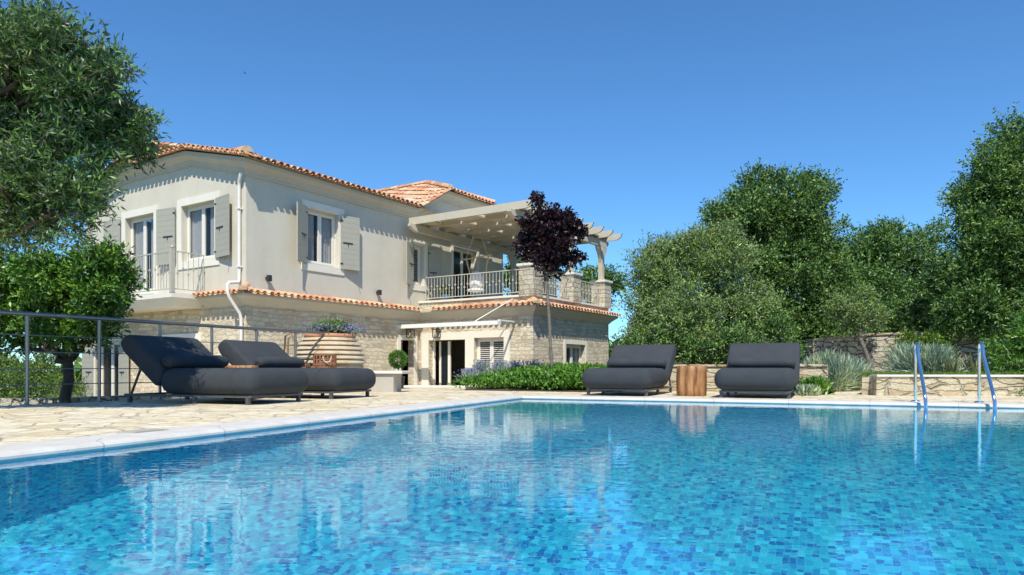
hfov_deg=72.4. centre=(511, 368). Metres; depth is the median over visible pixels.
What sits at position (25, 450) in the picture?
pool coping
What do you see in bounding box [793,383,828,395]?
plant
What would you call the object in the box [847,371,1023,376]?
lawn grass
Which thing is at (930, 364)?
lavender bush
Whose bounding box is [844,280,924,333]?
shrub
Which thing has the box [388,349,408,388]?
topiary
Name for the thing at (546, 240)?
plum tree
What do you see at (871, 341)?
field wall
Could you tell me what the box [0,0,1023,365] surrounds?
sky
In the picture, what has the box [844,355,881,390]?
lavender bush
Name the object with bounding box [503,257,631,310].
background tree
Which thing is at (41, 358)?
garden shrub
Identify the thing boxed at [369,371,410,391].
stone bench
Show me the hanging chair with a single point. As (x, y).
(476, 278)
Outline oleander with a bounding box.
[976,301,1023,372]
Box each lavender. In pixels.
[455,368,482,384]
[462,359,501,375]
[483,359,509,372]
[497,358,525,369]
[517,359,544,366]
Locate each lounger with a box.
[121,335,307,404]
[218,340,375,398]
[582,344,675,396]
[714,343,799,398]
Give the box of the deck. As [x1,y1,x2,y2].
[0,387,1023,444]
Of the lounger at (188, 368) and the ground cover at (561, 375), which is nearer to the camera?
the lounger at (188, 368)
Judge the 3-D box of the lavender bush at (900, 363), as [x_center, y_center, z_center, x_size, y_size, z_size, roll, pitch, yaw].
[8.104,-0.169,13.955,1.440,0.826,1.494,0,0,0]
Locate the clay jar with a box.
[297,333,365,367]
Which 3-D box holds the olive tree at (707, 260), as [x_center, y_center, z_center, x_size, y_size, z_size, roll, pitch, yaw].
[4.584,-1.526,16.856,4.524,4.456,3.301,0,0,0]
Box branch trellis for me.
[283,333,298,354]
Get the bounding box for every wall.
[0,395,191,405]
[652,364,827,391]
[805,329,1016,376]
[862,377,869,394]
[870,375,1023,395]
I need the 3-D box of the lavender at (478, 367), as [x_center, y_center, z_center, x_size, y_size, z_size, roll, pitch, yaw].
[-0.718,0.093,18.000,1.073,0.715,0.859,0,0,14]
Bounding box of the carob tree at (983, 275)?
[898,102,1023,356]
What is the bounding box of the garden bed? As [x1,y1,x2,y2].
[465,386,600,391]
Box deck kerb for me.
[404,385,475,386]
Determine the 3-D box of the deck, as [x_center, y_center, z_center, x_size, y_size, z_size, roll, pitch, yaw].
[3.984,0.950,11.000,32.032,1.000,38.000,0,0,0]
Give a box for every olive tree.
[0,0,173,283]
[612,212,793,366]
[819,281,895,370]
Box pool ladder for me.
[911,341,996,408]
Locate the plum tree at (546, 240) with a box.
[508,190,588,388]
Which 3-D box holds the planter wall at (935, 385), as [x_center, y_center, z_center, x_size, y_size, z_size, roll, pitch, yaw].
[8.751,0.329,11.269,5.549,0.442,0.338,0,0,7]
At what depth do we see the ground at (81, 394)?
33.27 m
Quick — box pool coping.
[0,395,1023,461]
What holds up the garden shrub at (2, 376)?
on the ground at (81, 394)
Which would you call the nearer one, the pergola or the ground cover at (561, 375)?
the ground cover at (561, 375)
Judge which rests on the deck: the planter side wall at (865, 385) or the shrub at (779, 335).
the planter side wall at (865, 385)
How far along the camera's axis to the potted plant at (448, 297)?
23.56 m
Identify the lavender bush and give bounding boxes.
[801,346,872,391]
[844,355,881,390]
[871,339,922,372]
[878,342,952,372]
[899,342,970,372]
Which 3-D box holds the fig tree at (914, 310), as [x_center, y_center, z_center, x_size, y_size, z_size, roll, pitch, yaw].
[11.340,-1.253,18.590,2.164,2.853,1.891,0,0,0]
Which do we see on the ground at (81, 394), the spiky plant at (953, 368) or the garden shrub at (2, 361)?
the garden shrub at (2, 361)
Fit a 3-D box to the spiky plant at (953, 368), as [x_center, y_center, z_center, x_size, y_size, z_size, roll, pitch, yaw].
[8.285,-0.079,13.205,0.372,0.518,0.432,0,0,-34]
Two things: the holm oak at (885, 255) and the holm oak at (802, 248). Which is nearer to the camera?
the holm oak at (802, 248)
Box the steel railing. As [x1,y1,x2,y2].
[0,310,331,405]
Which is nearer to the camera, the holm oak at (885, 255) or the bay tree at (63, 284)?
the bay tree at (63, 284)
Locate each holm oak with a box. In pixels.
[697,157,880,362]
[800,214,956,332]
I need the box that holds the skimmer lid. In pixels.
[116,428,168,432]
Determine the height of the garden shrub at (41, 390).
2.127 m
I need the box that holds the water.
[0,399,1023,574]
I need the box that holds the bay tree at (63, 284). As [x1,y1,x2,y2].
[0,233,150,402]
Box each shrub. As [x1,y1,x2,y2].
[0,345,92,396]
[0,350,52,397]
[0,360,62,397]
[0,363,23,397]
[604,297,810,366]
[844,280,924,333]
[888,323,964,371]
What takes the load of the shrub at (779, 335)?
on the ground at (81, 394)
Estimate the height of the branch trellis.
1.157 m
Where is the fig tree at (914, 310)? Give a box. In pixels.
[891,270,979,331]
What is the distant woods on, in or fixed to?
on the ground at (81, 394)
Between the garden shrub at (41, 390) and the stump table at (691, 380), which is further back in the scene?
the garden shrub at (41, 390)
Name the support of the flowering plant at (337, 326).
in the clay jar
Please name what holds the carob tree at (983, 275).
on the raised lawn
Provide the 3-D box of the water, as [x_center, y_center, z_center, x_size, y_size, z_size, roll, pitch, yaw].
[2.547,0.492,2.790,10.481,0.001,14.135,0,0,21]
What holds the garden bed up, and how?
on the deck
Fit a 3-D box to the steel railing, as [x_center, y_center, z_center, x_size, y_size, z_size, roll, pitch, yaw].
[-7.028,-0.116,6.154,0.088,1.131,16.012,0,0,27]
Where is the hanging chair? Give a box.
[462,225,492,292]
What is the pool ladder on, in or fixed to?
attached to the deck
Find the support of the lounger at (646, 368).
on the deck
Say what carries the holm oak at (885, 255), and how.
on the ground at (81, 394)
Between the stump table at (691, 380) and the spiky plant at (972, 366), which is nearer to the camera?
the stump table at (691, 380)
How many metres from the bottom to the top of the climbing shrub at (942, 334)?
1.421 m
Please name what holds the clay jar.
on the deck
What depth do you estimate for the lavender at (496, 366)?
17.50 m
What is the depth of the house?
20.88 m
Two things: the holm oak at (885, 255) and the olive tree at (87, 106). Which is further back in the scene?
the holm oak at (885, 255)
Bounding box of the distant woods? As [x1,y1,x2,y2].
[2,338,686,382]
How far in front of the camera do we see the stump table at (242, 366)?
10.02 m
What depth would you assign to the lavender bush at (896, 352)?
15.01 m
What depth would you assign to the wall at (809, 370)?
13.38 m
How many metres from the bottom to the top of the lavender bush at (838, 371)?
0.900 m
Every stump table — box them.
[224,365,258,399]
[676,366,706,395]
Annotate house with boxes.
[82,141,621,396]
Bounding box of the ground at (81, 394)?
[43,356,805,397]
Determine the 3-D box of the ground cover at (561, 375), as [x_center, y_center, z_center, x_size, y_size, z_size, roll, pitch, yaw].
[0.869,0.153,15.154,3.911,0.643,3.776,0,0,23]
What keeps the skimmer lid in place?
on the deck
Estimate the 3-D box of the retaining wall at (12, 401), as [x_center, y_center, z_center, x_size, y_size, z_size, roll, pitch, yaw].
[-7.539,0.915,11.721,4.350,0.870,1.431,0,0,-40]
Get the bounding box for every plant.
[297,315,367,335]
[438,284,453,299]
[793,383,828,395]
[797,374,837,394]
[939,352,965,372]
[960,351,986,371]
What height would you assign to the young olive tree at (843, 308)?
2.885 m
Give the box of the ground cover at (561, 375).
[447,361,606,389]
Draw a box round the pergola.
[408,199,622,294]
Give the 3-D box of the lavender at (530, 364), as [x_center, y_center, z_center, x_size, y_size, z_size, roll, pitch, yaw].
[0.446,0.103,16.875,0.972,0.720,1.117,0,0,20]
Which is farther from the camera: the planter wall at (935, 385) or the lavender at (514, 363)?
the lavender at (514, 363)
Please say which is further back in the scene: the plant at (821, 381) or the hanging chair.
the hanging chair
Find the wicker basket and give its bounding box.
[313,354,336,393]
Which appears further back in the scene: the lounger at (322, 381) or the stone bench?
the stone bench
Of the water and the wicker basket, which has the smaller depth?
the water
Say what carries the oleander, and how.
on the raised lawn
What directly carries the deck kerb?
on the deck
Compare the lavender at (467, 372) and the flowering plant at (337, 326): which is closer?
the flowering plant at (337, 326)
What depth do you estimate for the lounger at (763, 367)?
10.63 m

